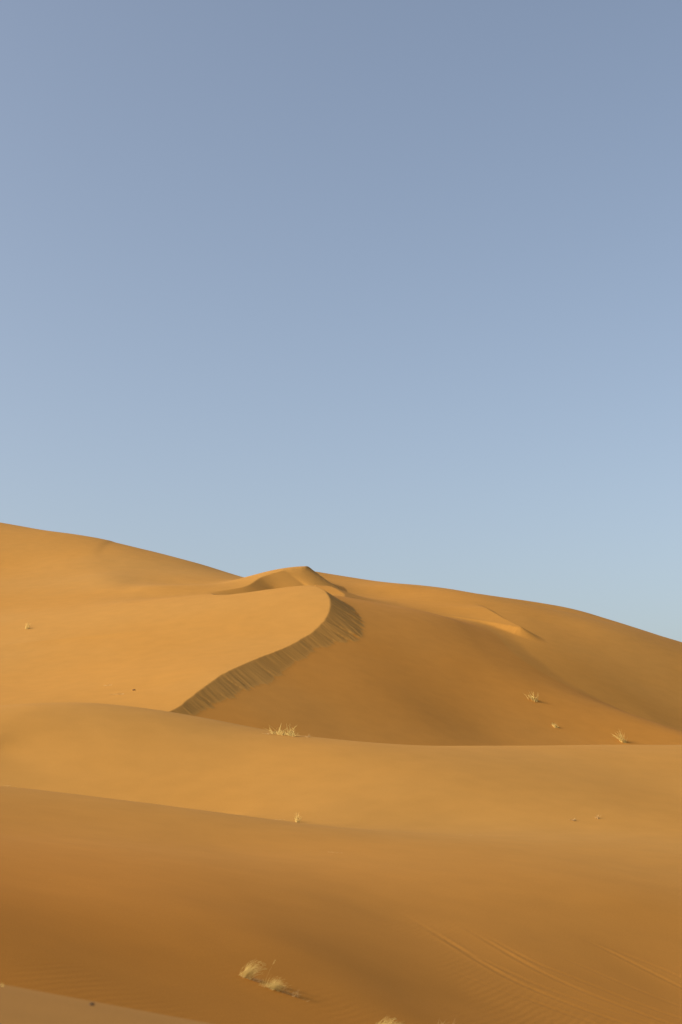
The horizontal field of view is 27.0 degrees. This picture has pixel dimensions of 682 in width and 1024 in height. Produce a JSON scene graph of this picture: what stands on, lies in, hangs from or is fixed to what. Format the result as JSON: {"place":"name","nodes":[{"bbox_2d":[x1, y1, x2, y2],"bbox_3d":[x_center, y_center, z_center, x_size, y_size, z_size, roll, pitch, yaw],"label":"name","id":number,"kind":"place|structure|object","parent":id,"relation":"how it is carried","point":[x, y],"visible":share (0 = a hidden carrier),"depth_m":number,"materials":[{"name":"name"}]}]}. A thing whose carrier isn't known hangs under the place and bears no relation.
{"place":"outdoors","nodes":[
{"label":"outdoors","id":0,"kind":"place"},
{"bbox_2d":[0,984,209,1023],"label":"sand dune","id":1,"kind":"structure","parent":0,"point":[18,1005],"depth_m":5.39,"materials":[{"name":"brown sand"}]},
{"bbox_2d":[0,523,364,714],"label":"sand dune","id":2,"kind":"structure","parent":0,"point":[78,641],"depth_m":102.31,"materials":[{"name":"orange sand"}]},
{"bbox_2d":[91,566,342,595],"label":"sand dune","id":3,"kind":"structure","parent":0,"point":[291,577],"depth_m":129.74,"materials":[{"name":"orange sand"}]},
{"bbox_2d":[0,786,681,1023],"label":"sand dune","id":4,"kind":"structure","parent":0,"point":[184,913],"depth_m":24.49,"materials":[{"name":"orange sand"}]},
{"bbox_2d":[239,960,266,979],"bbox_3d":[-1.098,5.768,17.955,0.336,0.262,0.319,-5,-12,23],"label":"grass tuft","id":5,"kind":"object","parent":4,"relation":"on","point":[246,974],"visible":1,"depth_m":17.90,"materials":[{"name":"plant"}]},
{"bbox_2d":[266,977,291,991],"bbox_3d":[-0.791,5.895,17.780,0.366,0.213,0.210,0,-11,0],"label":"grass tuft","id":6,"kind":"object","parent":4,"relation":"on","point":[272,986],"visible":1,"depth_m":17.75,"materials":[{"name":"plant"}]},
{"bbox_2d":[282,986,298,996],"bbox_3d":[-0.636,5.980,17.756,0.289,0.172,0.163,-3,-12,13],"label":"grass tuft","id":7,"kind":"object","parent":4,"relation":"on","point":[289,991],"visible":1,"depth_m":17.74,"materials":[{"name":"brown plant"}]},
{"bbox_2d":[378,1017,400,1023],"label":"grass tuft","id":8,"kind":"object","parent":4,"relation":"on","point":[389,1022],"visible":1,"depth_m":17.58,"materials":[{"name":"plant"}]},
{"bbox_2d":[0,702,681,829],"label":"sand dune","id":9,"kind":"structure","parent":0,"point":[139,754],"depth_m":52.87,"materials":[{"name":"orange sand"}]},
{"bbox_2d":[267,723,297,735],"bbox_3d":[-2.436,8.950,58.513,1.558,0.612,0.868,0,-11,0],"label":"grass tuft","id":10,"kind":"object","parent":9,"relation":"on","point":[289,734],"visible":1,"depth_m":58.57,"materials":[{"name":"plant"}]},
{"bbox_2d":[0,0,681,641],"label":"sky","id":11,"kind":"structure","parent":0,"point":[390,291],"materials":[{"name":"blue"}]},
{"bbox_2d":[315,571,541,640],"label":"sand dune","id":12,"kind":"structure","parent":0,"point":[449,602],"depth_m":131.48,"materials":[{"name":"orange sand"}]},
{"bbox_2d":[191,595,681,745],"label":"sand dune","id":13,"kind":"structure","parent":0,"point":[401,675],"depth_m":93.74,"materials":[{"name":"orange sand"}]},
{"bbox_2d":[526,690,538,701],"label":"grass tuft","id":14,"kind":"object","parent":13,"relation":"on","point":[533,698],"visible":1,"depth_m":97.90,"materials":[{"name":"plant"}]},
{"bbox_2d":[612,732,625,742],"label":"grass tuft","id":15,"kind":"object","parent":13,"relation":"on","point":[621,738],"visible":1,"depth_m":93.25,"materials":[{"name":"plant"}]},
{"bbox_2d":[441,591,681,730],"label":"sand dune","id":16,"kind":"structure","parent":0,"point":[629,669],"depth_m":118.33,"materials":[{"name":"orange sand"}]}
]}

